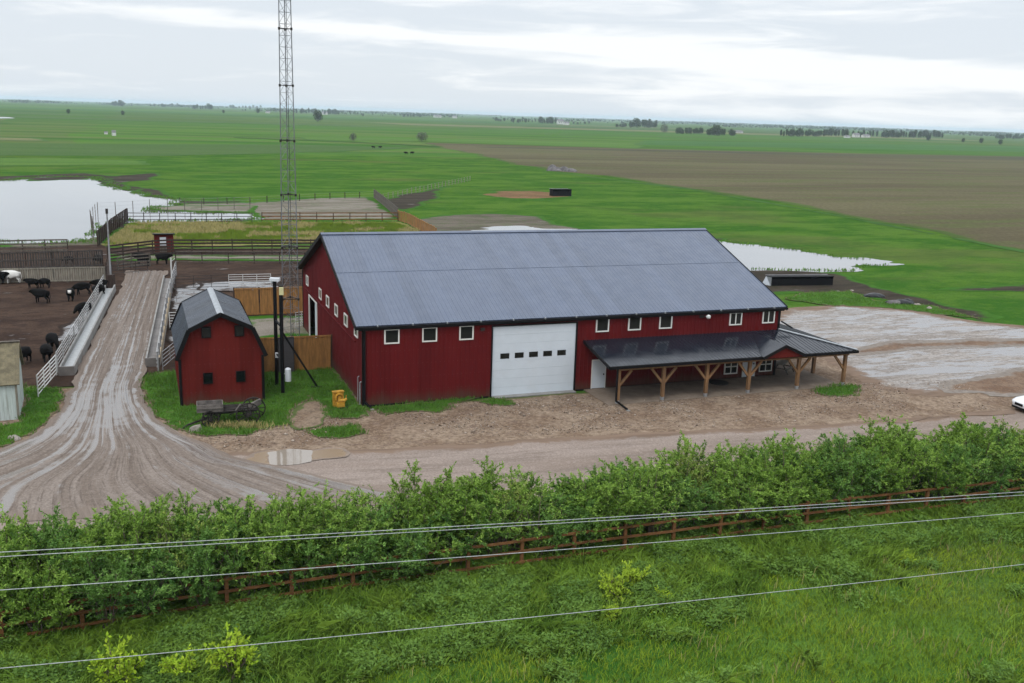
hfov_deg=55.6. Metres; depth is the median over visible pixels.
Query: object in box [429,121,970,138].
crop strip
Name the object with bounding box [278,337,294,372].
dark panel
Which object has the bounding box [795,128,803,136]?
tree
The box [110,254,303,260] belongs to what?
corral mud
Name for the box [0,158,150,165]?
light green strip
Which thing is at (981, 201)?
crop field
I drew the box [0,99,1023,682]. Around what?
ground
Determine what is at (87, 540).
hedge shrub
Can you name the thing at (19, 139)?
crop strip
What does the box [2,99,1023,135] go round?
woods
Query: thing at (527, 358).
overhead door
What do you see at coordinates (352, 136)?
tree
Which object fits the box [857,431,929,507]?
hedge shrub
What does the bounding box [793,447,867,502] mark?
hedge shrub
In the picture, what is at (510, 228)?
pond
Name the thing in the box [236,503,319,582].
hedge shrub
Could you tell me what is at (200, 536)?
hedge shrub
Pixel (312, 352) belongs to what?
board fence
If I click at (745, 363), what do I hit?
walk door
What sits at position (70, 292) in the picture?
cow
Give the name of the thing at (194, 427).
stone slab
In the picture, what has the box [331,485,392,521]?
hedge shrub
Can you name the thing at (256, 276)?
white gate
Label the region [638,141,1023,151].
green crop strip
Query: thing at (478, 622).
power line
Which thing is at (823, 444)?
hedge shrub
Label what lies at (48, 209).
pond
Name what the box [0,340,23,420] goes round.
pale shed
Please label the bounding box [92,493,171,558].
hedge shrub
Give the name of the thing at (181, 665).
young bush
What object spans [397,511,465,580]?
hedge shrub
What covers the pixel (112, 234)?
dry grass ground
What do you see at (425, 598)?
broad weeds
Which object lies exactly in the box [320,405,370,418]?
lawn grass
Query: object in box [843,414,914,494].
hedge shrub
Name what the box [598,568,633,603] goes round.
young bush
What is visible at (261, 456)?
muddy puddle
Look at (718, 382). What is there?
floor mat
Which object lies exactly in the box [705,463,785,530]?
hedge shrub
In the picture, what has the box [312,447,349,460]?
muddy puddle
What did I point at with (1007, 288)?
shore mud
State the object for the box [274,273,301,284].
pipe gate
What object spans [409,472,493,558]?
hedge shrub
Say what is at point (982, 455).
hedge shrub
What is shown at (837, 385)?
lawn grass
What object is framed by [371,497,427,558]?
hedge shrub
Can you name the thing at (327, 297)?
window
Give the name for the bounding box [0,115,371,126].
crop strip
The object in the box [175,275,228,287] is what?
pipe gate
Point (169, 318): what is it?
pipe gate
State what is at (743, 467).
hedge shrub
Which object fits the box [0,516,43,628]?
hedge shrub
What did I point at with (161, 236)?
red hut
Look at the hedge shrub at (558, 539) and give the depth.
41.44 m
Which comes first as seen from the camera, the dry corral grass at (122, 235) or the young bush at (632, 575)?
the young bush at (632, 575)
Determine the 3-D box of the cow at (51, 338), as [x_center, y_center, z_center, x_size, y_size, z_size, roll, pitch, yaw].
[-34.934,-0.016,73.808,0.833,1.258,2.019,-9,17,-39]
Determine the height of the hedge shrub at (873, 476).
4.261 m
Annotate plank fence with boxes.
[0,239,67,251]
[105,255,108,279]
[107,239,314,259]
[116,253,150,269]
[175,250,304,263]
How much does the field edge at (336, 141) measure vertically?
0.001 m
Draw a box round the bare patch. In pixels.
[478,191,574,200]
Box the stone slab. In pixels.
[189,424,201,431]
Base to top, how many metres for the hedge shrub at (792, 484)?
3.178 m
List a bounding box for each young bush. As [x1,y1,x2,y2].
[87,631,149,682]
[158,644,202,680]
[203,622,260,679]
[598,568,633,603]
[603,600,622,621]
[620,560,651,586]
[654,585,673,601]
[899,549,916,565]
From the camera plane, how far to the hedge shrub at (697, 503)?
43.79 m
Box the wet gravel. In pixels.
[780,305,1023,396]
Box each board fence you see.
[233,286,302,314]
[260,334,331,371]
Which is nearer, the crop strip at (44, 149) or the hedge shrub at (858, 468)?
the hedge shrub at (858, 468)
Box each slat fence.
[96,208,127,246]
[374,189,397,217]
[397,210,436,230]
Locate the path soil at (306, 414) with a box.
[288,399,328,429]
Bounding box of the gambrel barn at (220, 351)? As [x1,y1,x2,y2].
[170,287,267,405]
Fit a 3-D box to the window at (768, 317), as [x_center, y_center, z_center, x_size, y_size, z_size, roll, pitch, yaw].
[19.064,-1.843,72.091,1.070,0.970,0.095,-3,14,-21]
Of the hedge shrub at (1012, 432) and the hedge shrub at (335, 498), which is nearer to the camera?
the hedge shrub at (335, 498)
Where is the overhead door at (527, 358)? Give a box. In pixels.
[491,323,575,395]
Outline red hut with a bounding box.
[152,233,174,251]
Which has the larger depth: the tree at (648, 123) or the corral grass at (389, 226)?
the tree at (648, 123)
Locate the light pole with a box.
[105,209,114,287]
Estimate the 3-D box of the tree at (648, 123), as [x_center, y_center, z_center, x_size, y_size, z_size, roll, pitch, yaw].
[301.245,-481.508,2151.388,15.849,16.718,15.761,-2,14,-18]
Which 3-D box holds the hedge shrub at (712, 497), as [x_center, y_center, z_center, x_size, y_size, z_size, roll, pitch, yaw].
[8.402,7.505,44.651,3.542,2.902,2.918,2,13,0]
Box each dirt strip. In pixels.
[849,338,1023,355]
[938,369,1023,396]
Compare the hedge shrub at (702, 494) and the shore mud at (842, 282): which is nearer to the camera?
the hedge shrub at (702, 494)
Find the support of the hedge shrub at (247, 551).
on the ground at (928, 265)
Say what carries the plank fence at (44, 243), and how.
on the ground at (928, 265)
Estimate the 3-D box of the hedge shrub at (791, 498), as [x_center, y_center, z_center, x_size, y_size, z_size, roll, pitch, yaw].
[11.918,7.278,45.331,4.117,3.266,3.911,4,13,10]
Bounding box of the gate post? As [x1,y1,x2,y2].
[170,258,174,277]
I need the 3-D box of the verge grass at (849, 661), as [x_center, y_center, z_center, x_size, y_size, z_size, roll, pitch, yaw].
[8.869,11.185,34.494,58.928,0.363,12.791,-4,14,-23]
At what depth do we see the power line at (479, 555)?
19.16 m
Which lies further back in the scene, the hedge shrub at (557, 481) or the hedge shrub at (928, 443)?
the hedge shrub at (928, 443)
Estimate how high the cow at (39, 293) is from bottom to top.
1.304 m
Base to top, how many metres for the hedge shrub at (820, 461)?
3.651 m
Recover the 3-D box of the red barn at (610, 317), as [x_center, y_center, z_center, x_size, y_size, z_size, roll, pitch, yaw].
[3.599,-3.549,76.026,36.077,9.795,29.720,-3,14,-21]
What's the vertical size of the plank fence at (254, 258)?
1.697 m
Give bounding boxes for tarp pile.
[863,293,884,297]
[885,298,913,304]
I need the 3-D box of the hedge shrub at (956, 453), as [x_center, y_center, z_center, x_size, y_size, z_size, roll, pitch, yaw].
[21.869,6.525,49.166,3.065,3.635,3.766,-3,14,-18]
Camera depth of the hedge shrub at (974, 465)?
48.87 m
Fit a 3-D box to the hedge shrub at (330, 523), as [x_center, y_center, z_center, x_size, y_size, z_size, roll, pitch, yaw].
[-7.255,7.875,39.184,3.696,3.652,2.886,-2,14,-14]
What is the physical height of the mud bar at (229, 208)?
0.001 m
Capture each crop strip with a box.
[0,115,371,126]
[0,137,49,140]
[0,143,411,155]
[370,122,997,141]
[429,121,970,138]
[476,146,1023,160]
[511,122,907,134]
[530,126,775,133]
[541,124,742,130]
[630,129,1023,140]
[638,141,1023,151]
[729,127,1018,136]
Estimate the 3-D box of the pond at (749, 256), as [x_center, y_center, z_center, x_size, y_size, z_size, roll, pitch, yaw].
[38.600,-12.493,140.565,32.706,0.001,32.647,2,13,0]
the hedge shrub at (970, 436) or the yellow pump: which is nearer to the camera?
the hedge shrub at (970, 436)
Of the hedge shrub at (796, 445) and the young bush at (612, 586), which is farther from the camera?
the hedge shrub at (796, 445)
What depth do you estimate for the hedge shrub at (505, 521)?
40.92 m
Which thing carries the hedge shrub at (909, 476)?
on the ground at (928, 265)
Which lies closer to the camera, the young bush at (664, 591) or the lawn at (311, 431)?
the young bush at (664, 591)
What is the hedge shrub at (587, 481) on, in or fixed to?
on the ground at (928, 265)
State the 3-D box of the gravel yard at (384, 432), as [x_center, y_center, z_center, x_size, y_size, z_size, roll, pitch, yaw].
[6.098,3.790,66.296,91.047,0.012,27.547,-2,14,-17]
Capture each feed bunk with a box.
[58,284,115,375]
[145,275,173,366]
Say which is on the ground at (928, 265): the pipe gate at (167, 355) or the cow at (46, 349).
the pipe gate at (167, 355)
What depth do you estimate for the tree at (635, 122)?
2131.57 m
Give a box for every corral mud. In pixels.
[0,244,307,387]
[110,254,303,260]
[248,315,314,337]
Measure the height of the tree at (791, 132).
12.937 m
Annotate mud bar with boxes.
[15,177,95,180]
[90,176,163,196]
[148,205,257,211]
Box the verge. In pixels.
[0,496,1020,677]
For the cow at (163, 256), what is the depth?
114.18 m
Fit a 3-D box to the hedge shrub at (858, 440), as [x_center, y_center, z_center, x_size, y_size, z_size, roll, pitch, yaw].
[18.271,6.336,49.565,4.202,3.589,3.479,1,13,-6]
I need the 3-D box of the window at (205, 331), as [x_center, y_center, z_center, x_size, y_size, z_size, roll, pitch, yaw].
[-19.101,-0.578,60.608,0.580,0.720,0.095,-3,14,-21]
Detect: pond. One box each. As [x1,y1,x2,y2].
[0,178,262,242]
[471,226,574,230]
[719,241,903,271]
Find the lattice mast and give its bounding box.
[278,0,299,336]
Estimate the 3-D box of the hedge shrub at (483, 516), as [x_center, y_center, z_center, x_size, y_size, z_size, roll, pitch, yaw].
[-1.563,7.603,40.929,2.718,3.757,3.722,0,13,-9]
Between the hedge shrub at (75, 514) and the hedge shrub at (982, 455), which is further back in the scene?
the hedge shrub at (982, 455)
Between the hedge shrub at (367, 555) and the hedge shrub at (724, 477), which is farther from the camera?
the hedge shrub at (724, 477)
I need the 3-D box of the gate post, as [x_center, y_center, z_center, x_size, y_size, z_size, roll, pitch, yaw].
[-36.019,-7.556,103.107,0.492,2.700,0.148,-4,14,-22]
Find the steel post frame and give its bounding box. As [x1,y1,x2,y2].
[269,277,320,392]
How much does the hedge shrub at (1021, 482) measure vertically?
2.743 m
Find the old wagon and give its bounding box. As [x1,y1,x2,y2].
[182,397,265,428]
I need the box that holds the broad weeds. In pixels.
[0,487,1023,682]
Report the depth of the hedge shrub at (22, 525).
34.94 m
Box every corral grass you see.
[105,221,407,244]
[107,220,420,244]
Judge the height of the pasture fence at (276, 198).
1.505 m
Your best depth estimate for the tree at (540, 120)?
2397.48 m
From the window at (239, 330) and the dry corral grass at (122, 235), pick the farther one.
the dry corral grass at (122, 235)
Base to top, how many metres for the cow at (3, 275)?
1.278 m
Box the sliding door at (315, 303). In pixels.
[315,303,316,337]
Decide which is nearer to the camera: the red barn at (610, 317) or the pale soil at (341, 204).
the red barn at (610, 317)
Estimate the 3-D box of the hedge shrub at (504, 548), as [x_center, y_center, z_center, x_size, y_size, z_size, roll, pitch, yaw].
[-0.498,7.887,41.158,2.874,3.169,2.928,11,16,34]
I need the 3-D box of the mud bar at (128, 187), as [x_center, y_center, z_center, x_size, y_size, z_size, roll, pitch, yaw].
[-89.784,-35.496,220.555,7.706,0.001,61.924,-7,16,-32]
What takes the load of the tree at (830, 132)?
on the ground at (928, 265)
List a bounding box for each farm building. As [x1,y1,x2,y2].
[557,119,563,123]
[852,133,859,136]
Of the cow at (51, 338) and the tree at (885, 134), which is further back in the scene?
the tree at (885, 134)
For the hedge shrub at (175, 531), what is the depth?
36.55 m
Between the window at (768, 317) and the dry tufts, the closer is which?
the dry tufts
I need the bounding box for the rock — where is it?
[8,435,20,440]
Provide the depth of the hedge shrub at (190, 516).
37.62 m
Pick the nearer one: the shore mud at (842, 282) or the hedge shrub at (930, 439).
the hedge shrub at (930, 439)
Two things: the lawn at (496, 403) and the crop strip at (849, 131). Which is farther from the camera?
the crop strip at (849, 131)
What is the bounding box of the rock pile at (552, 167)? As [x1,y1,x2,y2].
[546,164,576,171]
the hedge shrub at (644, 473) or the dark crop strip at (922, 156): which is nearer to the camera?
the hedge shrub at (644, 473)
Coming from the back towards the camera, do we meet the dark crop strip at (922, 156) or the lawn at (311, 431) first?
the dark crop strip at (922, 156)
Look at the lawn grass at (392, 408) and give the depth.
62.54 m
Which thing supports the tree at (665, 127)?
on the ground at (928, 265)
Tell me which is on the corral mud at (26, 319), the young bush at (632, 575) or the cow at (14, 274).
the cow at (14, 274)
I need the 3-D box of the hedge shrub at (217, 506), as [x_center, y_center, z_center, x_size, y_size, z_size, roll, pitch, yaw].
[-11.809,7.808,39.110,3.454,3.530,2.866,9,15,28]
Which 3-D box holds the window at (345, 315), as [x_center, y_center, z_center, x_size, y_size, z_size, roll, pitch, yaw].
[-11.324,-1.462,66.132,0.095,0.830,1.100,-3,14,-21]
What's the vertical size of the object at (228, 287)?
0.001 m
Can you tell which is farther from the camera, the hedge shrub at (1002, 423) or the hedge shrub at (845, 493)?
the hedge shrub at (1002, 423)
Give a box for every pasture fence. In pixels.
[179,191,373,203]
[388,177,467,196]
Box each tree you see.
[117,100,123,106]
[313,109,323,119]
[349,133,356,140]
[417,131,427,140]
[537,116,544,122]
[632,118,640,126]
[644,121,651,127]
[659,124,668,131]
[712,125,720,135]
[788,129,794,136]
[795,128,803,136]
[827,127,834,135]
[883,130,889,137]
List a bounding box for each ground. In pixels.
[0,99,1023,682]
[101,221,412,247]
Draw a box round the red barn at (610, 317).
[296,228,858,410]
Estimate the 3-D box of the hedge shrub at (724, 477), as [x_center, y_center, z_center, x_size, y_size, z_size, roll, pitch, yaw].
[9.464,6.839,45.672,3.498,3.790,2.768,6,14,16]
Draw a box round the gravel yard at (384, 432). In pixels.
[0,357,1017,451]
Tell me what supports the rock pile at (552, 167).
on the crop field
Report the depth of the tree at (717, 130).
1287.35 m
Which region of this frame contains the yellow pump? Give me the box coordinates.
[332,390,346,408]
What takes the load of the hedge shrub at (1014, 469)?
on the ground at (928, 265)
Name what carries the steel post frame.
on the ground at (928, 265)
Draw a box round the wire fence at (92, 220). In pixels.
[90,197,249,234]
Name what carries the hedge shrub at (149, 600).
on the ground at (928, 265)
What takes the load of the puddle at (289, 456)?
on the road
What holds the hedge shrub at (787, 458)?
on the ground at (928, 265)
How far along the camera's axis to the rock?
54.12 m
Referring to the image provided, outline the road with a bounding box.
[0,409,1023,622]
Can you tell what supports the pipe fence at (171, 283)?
on the ground at (928, 265)
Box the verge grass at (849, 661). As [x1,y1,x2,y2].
[211,531,1023,682]
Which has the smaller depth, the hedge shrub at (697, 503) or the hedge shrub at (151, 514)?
the hedge shrub at (151, 514)
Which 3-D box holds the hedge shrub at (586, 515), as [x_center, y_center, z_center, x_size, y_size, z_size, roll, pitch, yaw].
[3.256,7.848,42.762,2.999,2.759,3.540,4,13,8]
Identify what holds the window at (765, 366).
in the red barn at (610, 317)
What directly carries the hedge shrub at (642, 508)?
on the ground at (928, 265)
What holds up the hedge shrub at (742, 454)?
on the ground at (928, 265)
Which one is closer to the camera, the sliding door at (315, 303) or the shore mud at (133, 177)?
the sliding door at (315, 303)
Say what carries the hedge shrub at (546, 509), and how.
on the ground at (928, 265)
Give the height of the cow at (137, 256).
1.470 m
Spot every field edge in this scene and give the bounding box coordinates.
[234,137,439,146]
[557,172,1023,252]
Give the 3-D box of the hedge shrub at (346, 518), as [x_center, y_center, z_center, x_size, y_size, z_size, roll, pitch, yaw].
[-6.742,7.910,38.629,3.317,3.867,2.896,14,18,43]
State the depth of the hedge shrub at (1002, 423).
52.61 m
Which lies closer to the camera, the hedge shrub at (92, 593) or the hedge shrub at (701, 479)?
the hedge shrub at (92, 593)
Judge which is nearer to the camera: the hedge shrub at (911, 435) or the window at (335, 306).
the hedge shrub at (911, 435)
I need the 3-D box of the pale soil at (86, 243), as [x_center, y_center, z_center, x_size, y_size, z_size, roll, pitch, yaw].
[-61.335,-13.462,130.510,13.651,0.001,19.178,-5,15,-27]
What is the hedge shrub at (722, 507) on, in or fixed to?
on the ground at (928, 265)
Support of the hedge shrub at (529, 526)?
on the ground at (928, 265)
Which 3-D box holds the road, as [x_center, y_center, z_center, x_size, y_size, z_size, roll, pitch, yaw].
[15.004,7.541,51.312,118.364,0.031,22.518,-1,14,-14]
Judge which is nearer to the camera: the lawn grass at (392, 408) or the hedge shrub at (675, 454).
the hedge shrub at (675, 454)
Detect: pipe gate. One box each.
[111,260,147,272]
[162,343,174,369]
[169,312,175,328]
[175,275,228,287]
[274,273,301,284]
[295,311,302,325]
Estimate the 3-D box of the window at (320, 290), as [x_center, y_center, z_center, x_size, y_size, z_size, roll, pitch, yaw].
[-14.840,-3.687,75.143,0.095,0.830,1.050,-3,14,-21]
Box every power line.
[0,491,1023,552]
[0,495,1021,556]
[0,512,1023,590]
[0,564,1023,668]
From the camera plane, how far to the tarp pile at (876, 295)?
108.63 m
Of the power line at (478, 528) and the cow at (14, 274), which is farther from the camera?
the cow at (14, 274)
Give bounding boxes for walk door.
[592,360,604,387]
[743,362,754,376]
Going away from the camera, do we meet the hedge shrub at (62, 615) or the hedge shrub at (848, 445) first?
the hedge shrub at (62, 615)
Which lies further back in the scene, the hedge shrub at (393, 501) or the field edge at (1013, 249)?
the field edge at (1013, 249)
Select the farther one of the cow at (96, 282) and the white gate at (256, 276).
the white gate at (256, 276)
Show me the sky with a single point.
(958, 65)
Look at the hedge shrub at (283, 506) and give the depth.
38.24 m
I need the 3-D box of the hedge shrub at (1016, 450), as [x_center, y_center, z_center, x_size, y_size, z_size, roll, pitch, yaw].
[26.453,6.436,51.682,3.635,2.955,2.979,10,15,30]
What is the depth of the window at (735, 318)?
71.08 m
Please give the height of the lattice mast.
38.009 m
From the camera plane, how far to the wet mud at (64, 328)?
80.59 m
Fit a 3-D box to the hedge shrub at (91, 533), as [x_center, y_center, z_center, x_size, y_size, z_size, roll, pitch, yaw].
[-16.503,8.374,35.888,3.227,3.594,3.961,2,13,-1]
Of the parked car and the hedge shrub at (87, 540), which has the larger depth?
the parked car
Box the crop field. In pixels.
[424,143,1023,249]
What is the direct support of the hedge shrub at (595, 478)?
on the ground at (928, 265)
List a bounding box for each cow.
[0,271,8,283]
[3,270,21,282]
[21,346,31,360]
[23,278,39,287]
[29,289,50,302]
[38,278,50,287]
[40,343,52,361]
[45,332,58,349]
[66,288,74,300]
[71,282,91,294]
[73,302,91,315]
[89,279,108,287]
[92,284,104,296]
[133,253,150,262]
[155,253,172,263]
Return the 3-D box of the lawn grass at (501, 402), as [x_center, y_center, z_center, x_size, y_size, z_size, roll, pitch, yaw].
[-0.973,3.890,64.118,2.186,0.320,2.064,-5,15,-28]
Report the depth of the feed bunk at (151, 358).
80.62 m
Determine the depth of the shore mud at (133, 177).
236.73 m
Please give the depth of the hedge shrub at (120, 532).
36.19 m
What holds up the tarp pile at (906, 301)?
on the lawn at (799, 296)
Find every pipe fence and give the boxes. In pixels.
[55,275,103,371]
[156,261,176,370]
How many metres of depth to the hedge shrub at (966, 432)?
50.40 m
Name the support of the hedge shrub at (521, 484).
on the ground at (928, 265)
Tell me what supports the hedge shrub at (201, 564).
on the ground at (928, 265)
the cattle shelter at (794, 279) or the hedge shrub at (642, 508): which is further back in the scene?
the cattle shelter at (794, 279)
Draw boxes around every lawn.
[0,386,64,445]
[140,368,366,435]
[303,424,363,437]
[327,409,368,417]
[377,397,478,413]
[478,398,513,405]
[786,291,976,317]
[815,385,858,395]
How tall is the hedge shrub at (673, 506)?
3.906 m
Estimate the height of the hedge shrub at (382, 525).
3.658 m
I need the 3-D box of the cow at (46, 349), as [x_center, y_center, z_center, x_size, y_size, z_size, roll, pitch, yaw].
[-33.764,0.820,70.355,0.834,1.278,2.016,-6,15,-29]
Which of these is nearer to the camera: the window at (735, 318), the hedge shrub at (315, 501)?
the hedge shrub at (315, 501)
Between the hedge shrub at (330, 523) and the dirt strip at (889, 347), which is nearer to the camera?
the hedge shrub at (330, 523)
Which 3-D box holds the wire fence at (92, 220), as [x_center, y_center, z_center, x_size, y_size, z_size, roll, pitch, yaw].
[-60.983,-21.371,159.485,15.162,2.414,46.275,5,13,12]
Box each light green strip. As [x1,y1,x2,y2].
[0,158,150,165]
[300,137,643,148]
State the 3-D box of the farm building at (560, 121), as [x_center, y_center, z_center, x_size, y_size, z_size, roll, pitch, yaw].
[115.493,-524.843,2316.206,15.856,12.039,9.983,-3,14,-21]
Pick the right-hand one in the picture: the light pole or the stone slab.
the stone slab
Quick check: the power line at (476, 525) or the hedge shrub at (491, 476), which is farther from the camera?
the hedge shrub at (491, 476)
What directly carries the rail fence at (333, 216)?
on the dry grass ground at (112, 234)
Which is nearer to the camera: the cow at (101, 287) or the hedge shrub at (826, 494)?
the hedge shrub at (826, 494)
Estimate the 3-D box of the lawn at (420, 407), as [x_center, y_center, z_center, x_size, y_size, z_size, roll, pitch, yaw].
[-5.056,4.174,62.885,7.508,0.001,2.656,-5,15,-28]
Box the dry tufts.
[183,419,307,429]
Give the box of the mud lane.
[0,270,407,521]
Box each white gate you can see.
[36,354,57,396]
[228,274,270,285]
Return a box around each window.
[160,237,165,244]
[201,326,210,337]
[203,372,212,383]
[234,325,243,336]
[236,370,245,381]
[306,275,308,285]
[319,287,321,299]
[326,295,328,307]
[334,303,337,316]
[344,312,347,327]
[384,329,399,343]
[422,328,436,341]
[459,326,473,339]
[595,319,609,331]
[628,318,641,330]
[659,316,672,328]
[724,363,737,374]
[729,313,742,325]
[758,360,772,371]
[762,311,774,323]
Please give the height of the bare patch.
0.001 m
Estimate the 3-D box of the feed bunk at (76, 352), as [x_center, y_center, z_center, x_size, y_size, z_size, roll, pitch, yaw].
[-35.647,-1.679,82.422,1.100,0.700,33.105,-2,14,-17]
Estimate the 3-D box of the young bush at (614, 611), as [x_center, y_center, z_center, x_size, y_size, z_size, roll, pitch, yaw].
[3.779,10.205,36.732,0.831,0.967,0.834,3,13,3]
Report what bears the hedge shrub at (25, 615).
on the ground at (928, 265)
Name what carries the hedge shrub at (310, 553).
on the ground at (928, 265)
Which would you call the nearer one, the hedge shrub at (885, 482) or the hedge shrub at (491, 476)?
the hedge shrub at (491, 476)
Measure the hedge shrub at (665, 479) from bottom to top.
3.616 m
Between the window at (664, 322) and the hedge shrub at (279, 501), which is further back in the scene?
the window at (664, 322)
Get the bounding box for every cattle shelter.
[549,188,571,195]
[763,274,833,285]
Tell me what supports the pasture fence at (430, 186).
on the ground at (928, 265)
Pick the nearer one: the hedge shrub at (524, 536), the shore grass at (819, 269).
the hedge shrub at (524, 536)
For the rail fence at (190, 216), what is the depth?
157.11 m
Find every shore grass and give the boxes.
[0,175,263,245]
[717,239,887,270]
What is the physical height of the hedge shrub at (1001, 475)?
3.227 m
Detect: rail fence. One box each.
[0,478,1023,638]
[127,212,251,221]
[261,212,397,221]
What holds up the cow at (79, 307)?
on the wet mud at (64, 328)
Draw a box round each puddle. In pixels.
[243,450,273,463]
[267,449,312,464]
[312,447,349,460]
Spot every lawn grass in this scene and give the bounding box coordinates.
[301,422,368,438]
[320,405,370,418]
[373,396,482,415]
[477,396,515,405]
[811,380,861,396]
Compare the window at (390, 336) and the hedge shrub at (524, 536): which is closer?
the hedge shrub at (524, 536)
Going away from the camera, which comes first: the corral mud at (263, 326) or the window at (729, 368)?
the window at (729, 368)
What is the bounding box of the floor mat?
[709,380,728,384]
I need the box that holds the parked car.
[1012,395,1023,410]
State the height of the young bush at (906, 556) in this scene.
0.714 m
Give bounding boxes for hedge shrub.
[0,501,55,618]
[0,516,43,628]
[0,547,88,637]
[2,512,110,567]
[3,502,93,592]
[3,535,110,632]
[22,514,113,606]
[52,541,155,628]
[63,514,145,581]
[66,512,110,593]
[74,495,181,589]
[81,540,189,617]
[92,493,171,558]
[113,491,185,543]
[135,514,214,582]
[147,509,217,602]
[158,488,221,559]
[159,515,247,604]
[173,496,244,567]
[176,519,255,588]
[184,499,301,597]
[202,494,286,574]
[221,511,294,591]
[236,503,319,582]
[255,486,337,578]
[262,492,314,522]
[270,525,343,595]
[287,482,335,565]
[290,486,381,584]
[296,489,378,575]
[308,479,358,524]
[323,502,401,586]
[325,489,395,576]
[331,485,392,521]
[359,518,437,580]
[362,468,426,527]
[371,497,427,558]
[381,479,445,533]
[387,458,462,525]
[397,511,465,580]
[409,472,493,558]
[418,502,496,568]
[447,477,509,561]
[450,455,520,515]
[452,487,517,556]
[456,487,535,561]
[460,464,546,541]
[480,479,532,545]
[491,476,547,550]
[496,472,561,547]
[508,482,568,557]
[523,488,591,555]
[526,483,589,543]
[532,471,590,513]
[540,473,603,540]
[547,473,602,499]
[554,489,616,547]
[561,463,629,494]
[561,465,624,525]
[563,485,631,554]
[582,465,646,535]
[588,456,668,541]
[597,455,645,488]
[605,453,686,530]
[613,460,681,493]
[618,458,694,539]
[639,468,717,528]
[645,467,710,535]
[647,429,732,486]
[654,438,713,499]
[665,465,724,526]
[666,477,724,530]
[683,481,755,528]
[687,449,742,496]
[693,450,737,480]
[700,438,758,490]
[703,453,774,509]
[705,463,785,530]
[731,442,784,484]
[737,460,812,530]
[739,434,813,510]
[746,465,802,517]
[753,428,832,475]
[762,448,811,514]
[770,446,835,500]
[774,461,835,517]
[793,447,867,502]
[799,431,845,461]
[800,461,865,516]
[807,447,873,504]
[816,428,891,514]
[832,439,900,491]
[834,454,908,509]
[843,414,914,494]
[844,430,909,461]
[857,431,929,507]
[861,423,931,462]
[866,414,934,495]
[884,431,935,507]
[906,443,959,497]
[907,441,975,505]
[908,439,980,501]
[915,436,958,471]
[920,432,984,452]
[925,439,982,493]
[931,416,1005,489]
[933,442,991,492]
[935,412,999,456]
[943,432,995,500]
[952,422,1016,456]
[966,438,1021,503]
[970,426,1019,485]
[974,416,1023,447]
[983,433,1023,495]
[989,414,1023,455]
[993,441,1023,482]
[1007,448,1023,486]
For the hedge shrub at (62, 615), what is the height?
3.430 m
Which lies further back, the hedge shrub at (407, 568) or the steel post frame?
the steel post frame
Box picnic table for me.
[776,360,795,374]
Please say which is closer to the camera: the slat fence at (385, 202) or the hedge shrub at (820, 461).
the hedge shrub at (820, 461)
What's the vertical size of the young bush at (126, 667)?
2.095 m
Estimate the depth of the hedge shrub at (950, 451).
49.40 m
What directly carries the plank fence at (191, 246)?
on the ground at (928, 265)
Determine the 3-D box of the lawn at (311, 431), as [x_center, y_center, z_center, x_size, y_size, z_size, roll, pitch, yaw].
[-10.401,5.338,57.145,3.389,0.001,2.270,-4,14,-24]
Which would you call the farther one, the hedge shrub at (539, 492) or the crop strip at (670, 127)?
the crop strip at (670, 127)
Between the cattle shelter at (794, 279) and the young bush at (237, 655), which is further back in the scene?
the cattle shelter at (794, 279)
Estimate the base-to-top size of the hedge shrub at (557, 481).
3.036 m
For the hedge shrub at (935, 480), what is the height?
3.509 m
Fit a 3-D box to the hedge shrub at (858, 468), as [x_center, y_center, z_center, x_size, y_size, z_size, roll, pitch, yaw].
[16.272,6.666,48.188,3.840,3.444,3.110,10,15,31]
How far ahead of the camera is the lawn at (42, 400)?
59.39 m
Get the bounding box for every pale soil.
[0,237,112,247]
[174,197,397,218]
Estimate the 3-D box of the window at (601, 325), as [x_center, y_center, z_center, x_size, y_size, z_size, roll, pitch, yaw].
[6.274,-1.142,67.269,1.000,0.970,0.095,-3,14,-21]
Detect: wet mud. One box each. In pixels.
[55,299,95,350]
[164,282,202,349]
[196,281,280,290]
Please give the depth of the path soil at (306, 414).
60.05 m
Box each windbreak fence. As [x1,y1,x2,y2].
[0,250,103,267]
[0,267,105,282]
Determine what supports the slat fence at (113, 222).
on the ground at (928, 265)
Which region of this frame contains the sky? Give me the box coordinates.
[0,0,1023,132]
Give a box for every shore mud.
[0,173,247,243]
[388,187,446,213]
[407,213,587,230]
[716,238,1003,322]
[937,284,1023,291]
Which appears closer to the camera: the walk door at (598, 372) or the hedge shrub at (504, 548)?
the hedge shrub at (504, 548)
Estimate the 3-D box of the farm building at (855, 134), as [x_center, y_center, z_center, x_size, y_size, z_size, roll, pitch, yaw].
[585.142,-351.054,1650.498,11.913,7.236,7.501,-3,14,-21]
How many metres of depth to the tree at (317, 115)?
1339.74 m

